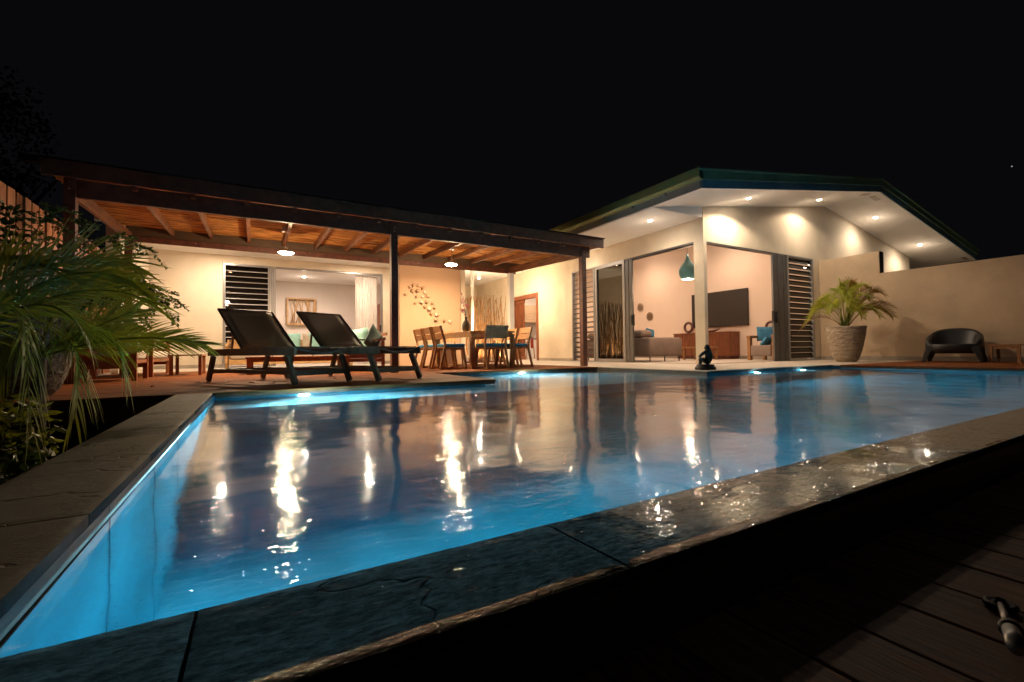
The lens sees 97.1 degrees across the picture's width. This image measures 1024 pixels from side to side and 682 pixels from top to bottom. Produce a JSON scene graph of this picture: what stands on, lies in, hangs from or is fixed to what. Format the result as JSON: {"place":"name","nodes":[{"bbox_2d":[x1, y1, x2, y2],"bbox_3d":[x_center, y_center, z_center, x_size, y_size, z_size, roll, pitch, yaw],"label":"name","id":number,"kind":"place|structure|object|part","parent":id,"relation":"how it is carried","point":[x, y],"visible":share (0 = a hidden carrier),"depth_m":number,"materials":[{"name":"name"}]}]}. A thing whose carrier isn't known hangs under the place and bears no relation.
{"place":"outdoors","nodes":[
{"label":"outdoors","id":0,"kind":"place"},
{"bbox_2d":[0,393,66,484],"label":"leafy bush","id":1,"kind":"object","parent":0,"point":[14,458],"visible":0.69,"depth_m":2.49,"materials":[{"name":"green plant"}]},
{"bbox_2d":[0,215,183,383],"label":"second foreground palm","id":2,"kind":"object","parent":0,"point":[45,266],"visible":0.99,"depth_m":2.52,"materials":[{"name":"green plant"}]},
{"bbox_2d":[0,250,226,464],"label":"foreground palm","id":3,"kind":"object","parent":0,"point":[63,343],"visible":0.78,"depth_m":2.91,"materials":[{"name":"green plant"}]},
{"bbox_2d":[137,363,483,372],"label":"terrace back","id":4,"kind":"structure","parent":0,"point":[180,370],"depth_m":11.37,"materials":[{"name":"tile"}]},
{"bbox_2d":[225,340,352,368],"bbox_3d":[-5.701,0.316,11.671,2.870,0.729,1.139,0,-1,-30],"label":"porch sofa","id":5,"kind":"object","parent":4,"relation":"on","point":[237,360],"visible":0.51,"depth_m":11.12,"materials":[{"name":"brown wood"}]},
{"bbox_2d":[288,333,300,345],"bbox_3d":[-5.894,0.019,11.748,0.750,0.460,0.200,0,-16,-30],"label":"cushion","id":6,"kind":"object","parent":5,"relation":"on","point":[295,338],"visible":0.25,"depth_m":11.81,"materials":[{"name":"green fabric"}]},
{"bbox_2d":[302,333,309,345],"bbox_3d":[-5.299,0.017,11.996,0.500,0.460,0.200,0,-16,-30],"label":"cushion","id":7,"kind":"object","parent":5,"relation":"on","point":[306,339],"visible":0.28,"depth_m":11.86,"materials":[{"name":"fabric"}]},
{"bbox_2d":[308,333,318,345],"bbox_3d":[-5.034,0.015,12.056,0.750,0.460,0.200,0,-16,-30],"label":"cushion","id":8,"kind":"object","parent":5,"relation":"on","point":[314,343],"visible":0.09,"depth_m":11.87,"materials":[{"name":"green fabric"}]},
{"bbox_2d":[62,363,596,385],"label":"dining deck","id":9,"kind":"structure","parent":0,"point":[156,377],"depth_m":7.58,"materials":[{"name":"brown wood"}]},
{"bbox_2d":[0,181,111,378],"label":"slat fence","id":10,"kind":"object","parent":9,"relation":"attached to","point":[10,195],"visible":0.16,"depth_m":5.53,"materials":[{"name":"wood"}]},
{"bbox_2d":[77,336,148,380],"bbox_3d":[-5.690,0.181,6.362,0.835,0.750,0.820,0,-1,-30],"label":"wooden armchair","id":11,"kind":"object","parent":9,"relation":"on","point":[140,360],"visible":0.3,"depth_m":6.16,"materials":[{"name":"red wood"}]},
{"bbox_2d":[91,340,169,378],"bbox_3d":[-6.484,0.222,7.750,0.835,0.750,1.720,0,-1,-30],"label":"wooden sofa","id":12,"kind":"object","parent":9,"relation":"on","point":[153,360],"visible":0.24,"depth_m":7.54,"materials":[{"name":"red wood"}]},
{"bbox_2d":[168,354,205,375],"bbox_3d":[-5.720,0.415,7.980,0.480,0.354,0.790,0,-1,-30],"label":"side table","id":13,"kind":"object","parent":9,"relation":"on","point":[201,364],"visible":0.86,"depth_m":7.76,"materials":[{"name":"red wood"}]},
{"bbox_2d":[245,355,350,374],"bbox_3d":[-3.953,0.430,8.376,1.700,0.299,0.802,0,-1,-30],"label":"coffee table","id":14,"kind":"object","parent":9,"relation":"on","point":[250,360],"visible":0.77,"depth_m":8.03,"materials":[{"name":"red wood"}]},
{"bbox_2d":[18,152,604,383],"bbox_3d":[-2.773,-0.873,9.143,9.170,2.909,3.454,0,-1,-30],"label":"pergola","id":15,"kind":"object","parent":9,"relation":"on","point":[151,207],"visible":0.98,"depth_m":8.01,"materials":[{"name":"brown wood"}]},
{"bbox_2d":[278,227,293,254],"bbox_3d":[-4.234,-1.875,8.466,0.270,0.513,0.270,0,-1,-30],"label":"pendant lamp","id":16,"kind":"object","parent":15,"relation":"hanging from","point":[285,251],"visible":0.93,"depth_m":8.41,"materials":[{"name":"white glass"}]},
{"bbox_2d":[445,248,456,265],"bbox_3d":[-1.362,-1.904,10.111,0.270,0.453,0.270,0,-1,-30],"label":"pendant lamp","id":17,"kind":"object","parent":15,"relation":"hanging from","point":[451,263],"visible":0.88,"depth_m":10.06,"materials":[{"name":"white glass"}]},
{"bbox_2d":[344,332,386,365],"bbox_3d":[-3.020,0.210,9.157,0.835,0.750,0.740,0,-1,-30],"label":"wooden armchair","id":18,"kind":"object","parent":9,"relation":"on","point":[364,358],"visible":0.26,"depth_m":8.96,"materials":[{"name":"red wood"}]},
{"bbox_2d":[353,327,367,345],"bbox_3d":[-3.065,-0.032,9.220,0.500,0.460,0.170,-8,9,31],"label":"cushion","id":19,"kind":"object","parent":18,"relation":"on","point":[361,333],"visible":0.34,"depth_m":9.09,"materials":[{"name":"fabric"}]},
{"bbox_2d":[364,324,381,345],"bbox_3d":[-2.777,-0.040,9.039,0.150,0.460,0.460,9,-28,14],"label":"cushion","id":20,"kind":"object","parent":18,"relation":"on","point":[373,333],"visible":0.79,"depth_m":8.91,"materials":[{"name":"green fabric"}]},
{"bbox_2d":[413,328,444,367],"bbox_3d":[-1.872,0.163,10.165,0.592,0.870,0.500,0,-1,-30],"label":"dining chair","id":21,"kind":"object","parent":9,"relation":"on","point":[419,332],"visible":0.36,"depth_m":10.05,"materials":[{"name":"brown wood"}]},
{"bbox_2d":[421,327,454,368],"bbox_3d":[-1.571,0.147,9.638,0.592,0.870,0.500,0,-1,-29],"label":"dining chair","id":22,"kind":"object","parent":9,"relation":"on","point":[428,331],"visible":0.64,"depth_m":9.56,"materials":[{"name":"brown wood"}]},
{"bbox_2d":[431,325,466,369],"bbox_3d":[-1.277,0.132,9.125,0.592,0.870,0.500,0,-1,-31],"label":"dining chair","id":23,"kind":"object","parent":9,"relation":"on","point":[444,347],"visible":0.96,"depth_m":9.02,"materials":[{"name":"brown wood"}]},
{"bbox_2d":[436,331,463,365],"bbox_3d":[-1.532,0.179,11.100,0.500,0.870,0.592,0,-1,-31],"label":"dining chair","id":24,"kind":"object","parent":9,"relation":"on","point":[451,340],"visible":0.23,"depth_m":11.27,"materials":[{"name":"brown wood"}]},
{"bbox_2d":[436,331,514,368],"bbox_3d":[-0.874,0.199,10.087,0.995,0.761,2.040,0,-1,-30],"label":"dining table","id":25,"kind":"object","parent":9,"relation":"on","point":[473,335],"visible":0.77,"depth_m":9.42,"materials":[{"name":"brown wood"}]},
{"bbox_2d":[462,317,469,330],"bbox_3d":[-1.004,-0.355,9.867,0.170,0.335,0.170,0,-1,-30],"label":"vase","id":26,"kind":"object","parent":25,"relation":"on","point":[465,325],"visible":0.91,"depth_m":9.80,"materials":[{"name":"ceramic"}]},
{"bbox_2d":[459,293,468,315],"bbox_3d":[-1.043,-0.768,9.868,0.257,0.572,0.108,0,-1,-30],"label":"orchid","id":27,"kind":"object","parent":26,"relation":"in","point":[464,309],"visible":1,"depth_m":9.86,"materials":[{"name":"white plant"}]},
{"bbox_2d":[477,338,505,365],"bbox_3d":[-0.513,0.161,10.831,0.592,0.870,0.500,0,-1,-28],"label":"dining chair","id":28,"kind":"object","parent":9,"relation":"on","point":[494,340],"visible":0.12,"depth_m":10.89,"materials":[{"name":"brown wood"}]},
{"bbox_2d":[475,325,508,368],"bbox_3d":[-0.418,0.122,9.145,0.500,0.870,0.592,0,-1,-30],"label":"dining chair","id":29,"kind":"object","parent":9,"relation":"on","point":[491,331],"visible":0.94,"depth_m":9.00,"materials":[{"name":"brown wood"}]},
{"bbox_2d":[487,328,518,365],"bbox_3d":[-0.214,0.145,10.309,0.592,0.870,0.500,0,-1,-29],"label":"dining chair","id":30,"kind":"object","parent":9,"relation":"on","point":[508,338],"visible":0.27,"depth_m":10.22,"materials":[{"name":"brown wood"}]},
{"bbox_2d":[431,367,597,373],"bbox_3d":[0.181,0.541,8.386,3.475,0.025,0.209,0,-1,-30],"label":"dining deck nose","id":31,"kind":"object","parent":9,"relation":"on","point":[512,370],"visible":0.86,"depth_m":8.15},
{"bbox_2d":[499,327,533,367],"bbox_3d":[0.083,0.130,9.790,0.592,0.870,0.500,0,-1,-28],"label":"dining chair","id":32,"kind":"object","parent":9,"relation":"on","point":[518,345],"visible":0.8,"depth_m":9.70,"materials":[{"name":"brown wood"}]},
{"bbox_2d":[0,0,1023,268],"label":"sky","id":33,"kind":"structure","parent":0,"point":[542,114],"materials":[{"name":"black"}]},
{"bbox_2d":[525,305,536,357],"bbox_3d":[0.963,-0.462,22.274,3.000,2.580,0.710,0,-1,-30],"label":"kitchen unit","id":34,"kind":"object","parent":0,"point":[530,313],"visible":0.19,"depth_m":22.18,"materials":[{"name":"brown wood"}]},
{"bbox_3d":[0.948,-1.127,22.290,0.590,0.410,0.020,0,-1,-30],"label":"cupboard door","id":35,"kind":"part","parent":34,"relation":"part of","materials":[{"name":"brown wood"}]},
{"bbox_3d":[0.943,-1.547,22.300,0.590,0.410,0.020,0,-1,-30],"label":"cupboard door","id":36,"kind":"part","parent":34,"relation":"part of","materials":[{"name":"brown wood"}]},
{"bbox_2d":[209,367,870,403],"bbox_3d":[2.147,1.201,5.896,10.215,1.398,6.340,0,-1,-30],"label":"pool basin","id":37,"kind":"object","parent":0,"point":[728,373],"visible":0.04,"depth_m":7.94,"materials":[{"name":"blue paint"}]},
{"bbox_2d":[0,368,1023,648],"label":"water","id":38,"kind":"structure","parent":37,"relation":"in","point":[226,496],"depth_m":1.70,"materials":[{"name":"blue liquid"}]},
{"bbox_2d":[466,359,807,371],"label":"terrace","id":39,"kind":"structure","parent":0,"point":[678,367],"depth_m":9.34,"materials":[{"name":"tile"}]},
{"bbox_2d":[465,295,505,362],"bbox_3d":[-0.954,-0.388,13.947,1.789,2.109,0.370,0,-1,-30],"label":"branch screen","id":40,"kind":"object","parent":39,"relation":"on","point":[481,326],"visible":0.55,"depth_m":13.90,"materials":[{"name":"brown wood"}]},
{"bbox_2d":[695,344,715,369],"bbox_3d":[3.192,0.261,7.467,0.330,0.419,0.330,-1,-1,23],"label":"statue","id":41,"kind":"object","parent":39,"relation":"on","point":[708,357],"visible":1,"depth_m":7.38,"materials":[{"name":"stone"}]},
{"bbox_2d":[597,365,831,374],"bbox_3d":[1.107,1.604,14.189,3.780,1.886,14.397,0,-1,-30],"label":"terrace edge","id":42,"kind":"object","parent":39,"relation":"attached to","point":[688,372],"visible":0.14,"depth_m":7.85,"materials":[{"name":"tile"}]},
{"bbox_2d":[465,167,979,363],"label":"house","id":43,"kind":"structure","parent":39,"relation":"on","point":[769,240],"depth_m":12.50,"materials":[{"name":"beige paint"}]},
{"bbox_2d":[515,300,525,359],"bbox_3d":[0.324,-0.417,17.210,0.050,2.240,0.640,0,-1,-30],"label":"sliding slat door","id":44,"kind":"structure","parent":43,"relation":"in","point":[520,305],"depth_m":17.15,"materials":[{"name":"red wood"}]},
{"bbox_2d":[525,342,534,358],"bbox_3d":[0.693,0.397,19.376,0.433,0.740,0.433,0,-1,-30],"label":"bar stool","id":45,"kind":"object","parent":43,"relation":"on","point":[533,350],"visible":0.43,"depth_m":19.29,"materials":[{"name":"brown wood"}]},
{"bbox_2d":[571,267,595,361],"bbox_3d":[2.204,-0.775,13.822,0.136,2.800,1.095,0,-1,-30],"label":"louvre window","id":46,"kind":"structure","parent":43,"relation":"in","point":[573,275],"depth_m":14.04,"materials":[{"name":"wood"}]},
{"bbox_2d":[594,260,625,361],"bbox_3d":[2.792,-0.803,12.807,0.090,2.795,1.230,0,-1,-30],"label":"sliding door","id":47,"kind":"structure","parent":43,"relation":"in","point":[610,310],"depth_m":12.80,"materials":[{"name":"metal"}]},
{"bbox_2d":[625,261,627,361],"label":"door panel","id":48,"kind":"structure","parent":43,"relation":"in","point":[625,261],"depth_m":12.22,"materials":[{"name":"grey metal"}]},
{"bbox_2d":[626,260,629,361],"bbox_3d":[3.140,-0.809,12.170,0.050,2.750,0.065,0,-1,-30],"label":"door panel","id":49,"kind":"structure","parent":43,"relation":"in","point":[627,265],"depth_m":12.14,"materials":[{"name":"grey metal"}]},
{"bbox_2d":[628,260,631,361],"bbox_3d":[3.185,-0.810,12.114,0.050,2.750,0.065,0,-1,-30],"label":"door panel","id":50,"kind":"structure","parent":43,"relation":"in","point":[628,260],"depth_m":12.09,"materials":[{"name":"grey metal"}]},
{"bbox_2d":[630,259,634,361],"bbox_3d":[3.210,-0.812,12.046,0.050,2.750,0.065,0,-1,-30],"label":"door panel","id":51,"kind":"structure","parent":43,"relation":"in","point":[631,260],"depth_m":12.03,"materials":[{"name":"grey metal"}]},
{"bbox_2d":[587,330,681,361],"bbox_3d":[3.658,0.160,13.961,1.340,0.899,2.800,0,-1,-30],"label":"sofa","id":52,"kind":"object","parent":43,"relation":"on","point":[647,345],"visible":0.45,"depth_m":12.76,"materials":[{"name":"grey fabric"}]},
{"bbox_2d":[646,328,653,336],"bbox_3d":[4.024,-0.211,13.201,0.160,0.300,0.420,-2,-7,43],"label":"cushion","id":53,"kind":"object","parent":52,"relation":"on","point":[652,332],"visible":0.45,"depth_m":13.15,"materials":[{"name":"blue fabric"}]},
{"bbox_2d":[646,312,652,320],"bbox_3d":[5.450,-0.975,17.901,0.024,0.330,0.330,0,-1,-30],"label":"wall basket","id":54,"kind":"object","parent":43,"relation":"attached to","point":[651,316],"depth_m":17.89,"materials":[{"name":"wicker"}]},
{"bbox_2d":[679,254,693,279],"bbox_3d":[4.631,-2.368,11.941,0.450,1.480,0.450,0,-1,-30],"label":"living room pendant","id":55,"kind":"object","parent":43,"relation":"hanging from","point":[686,270],"visible":0.92,"depth_m":11.79,"materials":[{"name":"green glass"}]},
{"bbox_2d":[682,346,718,359],"bbox_3d":[5.915,0.382,14.226,0.640,0.408,0.870,0,-1,-30],"label":"table","id":56,"kind":"object","parent":43,"relation":"on","point":[716,351],"visible":0.58,"depth_m":14.13,"materials":[{"name":"brown wood"}]},
{"bbox_2d":[673,331,739,358],"bbox_3d":[6.575,0.160,15.412,0.545,0.888,2.220,0,-1,-30],"label":"sideboard","id":57,"kind":"object","parent":43,"relation":"on","point":[727,342],"visible":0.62,"depth_m":14.64,"materials":[{"name":"red wood"}]},
{"bbox_2d":[683,322,693,332],"bbox_3d":[6.239,-0.477,15.975,0.090,0.410,0.410,0,-1,-30],"label":"ring ornament","id":58,"kind":"object","parent":57,"relation":"on","point":[686,324],"visible":0.99,"depth_m":15.93,"materials":[{"name":"brown wood"}]},
{"bbox_2d":[691,288,748,327],"bbox_3d":[6.962,-1.073,15.231,0.065,1.180,2.100,0,-1,-30],"label":"television","id":59,"kind":"object","parent":43,"relation":"attached to","point":[728,308],"visible":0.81,"depth_m":14.91,"materials":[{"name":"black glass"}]},
{"bbox_2d":[746,335,772,359],"bbox_3d":[7.316,0.088,12.783,1.000,0.898,0.800,0,-1,-30],"label":"living room armchair","id":60,"kind":"object","parent":43,"relation":"on","point":[764,351],"visible":0.45,"depth_m":12.62,"materials":[{"name":"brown wood"}]},
{"bbox_2d":[757,327,772,340],"bbox_3d":[7.287,-0.208,12.936,0.500,0.420,0.160,-1,-7,26],"label":"cushion","id":61,"kind":"object","parent":60,"relation":"on","point":[763,333],"visible":0.72,"depth_m":12.90,"materials":[{"name":"blue fabric"}]},
{"bbox_2d":[760,337,771,344],"bbox_3d":[7.166,0.040,12.745,0.500,0.300,0.160,9,26,-46],"label":"cushion","id":62,"kind":"object","parent":60,"relation":"on","point":[766,341],"visible":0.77,"depth_m":12.59,"materials":[{"name":"blue fabric"}]},
{"bbox_2d":[771,254,777,360],"bbox_3d":[6.649,-0.848,11.460,0.118,2.710,0.050,0,-1,-30],"label":"door panel","id":63,"kind":"structure","parent":43,"relation":"in","point":[773,275],"depth_m":11.44,"materials":[{"name":"grey metal"}]},
{"bbox_2d":[775,255,779,360],"bbox_3d":[6.750,-0.847,11.532,0.118,2.710,0.050,0,-1,-30],"label":"door panel","id":64,"kind":"structure","parent":43,"relation":"in","point":[776,262],"depth_m":11.51,"materials":[{"name":"grey metal"}]},
{"bbox_2d":[777,255,782,360],"bbox_3d":[6.864,-0.848,11.584,0.118,2.710,0.050,0,-1,-30],"label":"door panel","id":65,"kind":"structure","parent":43,"relation":"in","point":[778,256],"depth_m":11.55,"materials":[{"name":"grey metal"}]},
{"bbox_2d":[781,256,785,360],"bbox_3d":[6.965,-0.847,11.656,0.118,2.710,0.050,0,-1,-30],"label":"door panel","id":66,"kind":"structure","parent":43,"relation":"in","point":[782,281],"depth_m":11.64,"materials":[{"name":"grey metal"}]},
{"bbox_2d":[783,256,788,360],"bbox_3d":[7.079,-0.848,11.707,0.118,2.710,0.050,0,-1,-30],"label":"door panel","id":67,"kind":"structure","parent":43,"relation":"in","point":[784,257],"depth_m":11.68,"materials":[{"name":"grey metal"}]},
{"bbox_2d":[786,255,815,360],"bbox_3d":[7.684,-0.862,12.071,1.250,2.760,0.110,0,-1,-30],"label":"louvre window","id":68,"kind":"structure","parent":43,"relation":"in","point":[794,348],"depth_m":12.07,"materials":[{"name":"wood"}]},
{"bbox_2d":[563,469,1023,681],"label":"pool wall","id":69,"kind":"structure","parent":0,"point":[599,667],"depth_m":1.00,"materials":[{"name":"tile"}]},
{"bbox_2d":[248,434,1023,681],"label":"pool edge","id":70,"kind":"object","parent":69,"relation":"on","point":[561,635],"visible":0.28,"depth_m":0.86,"materials":[{"name":"stone"}]},
{"bbox_2d":[0,407,1023,681],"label":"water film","id":71,"kind":"object","parent":70,"relation":"on","point":[252,633],"depth_m":0.79,"materials":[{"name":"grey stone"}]},
{"bbox_2d":[723,360,898,365],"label":"terrace","id":72,"kind":"structure","parent":0,"point":[813,363],"depth_m":10.13,"materials":[{"name":"tile"}]},
{"bbox_2d":[825,326,866,361],"bbox_3d":[7.792,0.072,10.543,0.800,0.820,0.800,0,-1,-30],"label":"stone pot","id":73,"kind":"object","parent":72,"relation":"on","point":[846,343],"visible":1,"depth_m":10.30,"materials":[{"name":"stone"}]},
{"bbox_2d":[798,277,898,332],"bbox_3d":[7.768,-0.857,10.566,1.290,1.333,1.825,0,-1,-30],"label":"potted palm","id":74,"kind":"object","parent":73,"relation":"in","point":[846,291],"visible":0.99,"depth_m":10.39,"materials":[{"name":"green plant"}]},
{"bbox_2d":[819,251,1023,361],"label":"boundary wall","id":75,"kind":"structure","parent":72,"relation":"on","point":[985,297],"depth_m":10.46,"materials":[{"name":"beige paint"}]},
{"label":"deck base","id":76,"kind":"structure","parent":0,"visible":0},
{"bbox_2d":[1,373,495,428],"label":"lounger deck","id":77,"kind":"structure","parent":76,"relation":"on","point":[113,406],"depth_m":4.60,"materials":[{"name":"brown wood"}]},
{"bbox_2d":[0,296,85,398],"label":"stone pot","id":78,"kind":"object","parent":77,"relation":"on","point":[60,370],"visible":0.32,"depth_m":3.81,"materials":[{"name":"stone"}]},
{"bbox_2d":[0,200,189,352],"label":"potted fern","id":79,"kind":"object","parent":78,"relation":"in","point":[51,216],"visible":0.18,"depth_m":4.08,"materials":[{"name":"green plant"}]},
{"bbox_2d":[206,308,351,385],"bbox_3d":[-2.914,0.041,5.599,1.891,0.929,0.740,-1,-1,31],"label":"sun lounger","id":80,"kind":"object","parent":77,"relation":"on","point":[257,333],"visible":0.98,"depth_m":5.61,"materials":[{"name":"metal"}]},
{"bbox_2d":[284,311,422,381],"bbox_3d":[-2.178,0.044,6.124,1.891,0.929,0.740,-1,-1,31],"label":"sun lounger","id":81,"kind":"object","parent":77,"relation":"on","point":[326,329],"visible":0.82,"depth_m":6.16,"materials":[{"name":"black fabric"}]},
{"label":"ground","id":82,"kind":"structure","parent":0,"visible":0},
{"bbox_2d":[0,66,60,212],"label":"tree","id":83,"kind":"object","parent":82,"relation":"on","point":[16,103],"visible":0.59,"depth_m":14.36,"materials":[{"name":"green plant"}]},
{"bbox_2d":[0,421,122,477],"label":"pit wall","id":84,"kind":"structure","parent":82,"relation":"on","point":[92,429],"depth_m":3.68,"materials":[{"name":"soil"}]},
{"bbox_2d":[0,399,212,640],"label":"coping wall","id":85,"kind":"structure","parent":82,"relation":"on","point":[28,606],"depth_m":0.94,"materials":[{"name":"stone"}]},
{"bbox_2d":[0,393,213,633],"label":"pool edge","id":86,"kind":"object","parent":85,"relation":"on","point":[55,511],"visible":1,"depth_m":1.16,"materials":[{"name":"stone"}]},
{"bbox_2d":[842,366,1023,371],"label":"side deck base","id":87,"kind":"object","parent":82,"relation":"on","point":[999,370],"visible":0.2,"depth_m":7.52,"materials":[{"name":"wood"}]},
{"bbox_2d":[840,361,1023,369],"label":"side deck","id":88,"kind":"structure","parent":87,"relation":"on","point":[971,365],"depth_m":8.20,"materials":[{"name":"brown wood"}]},
{"bbox_2d":[922,328,987,362],"bbox_3d":[9.343,0.081,9.553,0.794,0.720,0.940,0,-2,-40],"label":"plastic armchair","id":89,"kind":"object","parent":88,"relation":"on","point":[955,341],"visible":1,"depth_m":9.56,"materials":[{"name":"black plastic"}]},
{"bbox_2d":[988,344,1023,362],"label":"side table","id":90,"kind":"object","parent":88,"relation":"on","point":[997,347],"visible":1,"depth_m":8.84,"materials":[{"name":"brown wood"}]},
{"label":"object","id":91,"kind":"structure","parent":82,"relation":"on","visible":0},
{"bbox_2d":[94,216,514,373],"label":"guest wing","id":92,"kind":"structure","parent":91,"relation":"on","point":[205,283],"depth_m":11.97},
{"bbox_2d":[223,263,269,367],"bbox_3d":[-7.208,-0.685,12.302,1.110,2.785,0.110,0,-1,-30],"label":"louvre window","id":93,"kind":"structure","parent":92,"relation":"in","point":[227,303],"depth_m":12.27,"materials":[{"name":"wood"}]},
{"bbox_2d":[271,268,271,365],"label":"door panel","id":94,"kind":"structure","parent":92,"relation":"in","point":[271,268],"depth_m":12.57,"materials":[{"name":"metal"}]},
{"bbox_2d":[272,268,273,365],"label":"door panel","id":95,"kind":"structure","parent":92,"relation":"in","point":[272,268],"depth_m":12.60,"materials":[{"name":"metal"}]},
{"bbox_2d":[274,268,275,365],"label":"door panel","id":96,"kind":"structure","parent":92,"relation":"in","point":[274,268],"depth_m":12.61,"materials":[{"name":"metal"}]},
{"bbox_2d":[286,297,315,324],"bbox_3d":[-7.277,-1.013,15.614,0.920,0.930,0.111,0,-1,-30],"label":"branch picture","id":97,"kind":"object","parent":92,"relation":"attached to","point":[306,303],"visible":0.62,"depth_m":15.54,"materials":[{"name":"brown wood"}]},
{"bbox_2d":[355,275,377,362],"bbox_3d":[-4.517,-0.667,14.032,0.660,2.700,0.092,0,-1,-30],"label":"curtain","id":98,"kind":"object","parent":92,"relation":"hanging from","point":[365,301],"visible":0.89,"depth_m":14.03,"materials":[{"name":"fabric"}]},
{"bbox_2d":[377,304,379,361],"bbox_3d":[-4.821,-0.282,16.353,0.018,2.100,0.850,0,-1,-30],"label":"room door","id":99,"kind":"structure","parent":92,"relation":"in","point":[378,306],"depth_m":16.35,"materials":[{"name":"wood"}]},
{"bbox_2d":[404,283,451,322],"bbox_3d":[-2.118,-0.957,11.477,1.275,1.002,0.122,0,-1,-30],"label":"wall sculpture","id":100,"kind":"object","parent":92,"relation":"attached to","point":[421,301],"depth_m":11.41,"materials":[{"name":"metal"}]},
{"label":"lower deck base","id":101,"kind":"structure","parent":82,"relation":"on","visible":0},
{"bbox_2d":[570,470,1023,681],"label":"deck","id":102,"kind":"structure","parent":101,"relation":"on","point":[904,603],"depth_m":0.91,"materials":[{"name":"brown wood"}]},
{"bbox_2d":[982,596,1023,656],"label":"tripod","id":103,"kind":"object","parent":102,"relation":"on","point":[1010,630],"visible":1,"depth_m":0.53,"materials":[{"name":"metal"}]},
{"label":"right terrace edge","id":104,"kind":"structure","parent":0,"visible":0},
{"bbox_2d":[832,361,904,365],"bbox_3d":[7.941,0.474,9.738,3.740,0.019,0.131,0,-1,-30],"label":"terrace seam","id":105,"kind":"object","parent":104,"relation":"on","point":[863,363],"visible":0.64,"depth_m":9.32,"materials":[{"name":"tile"}]}
]}

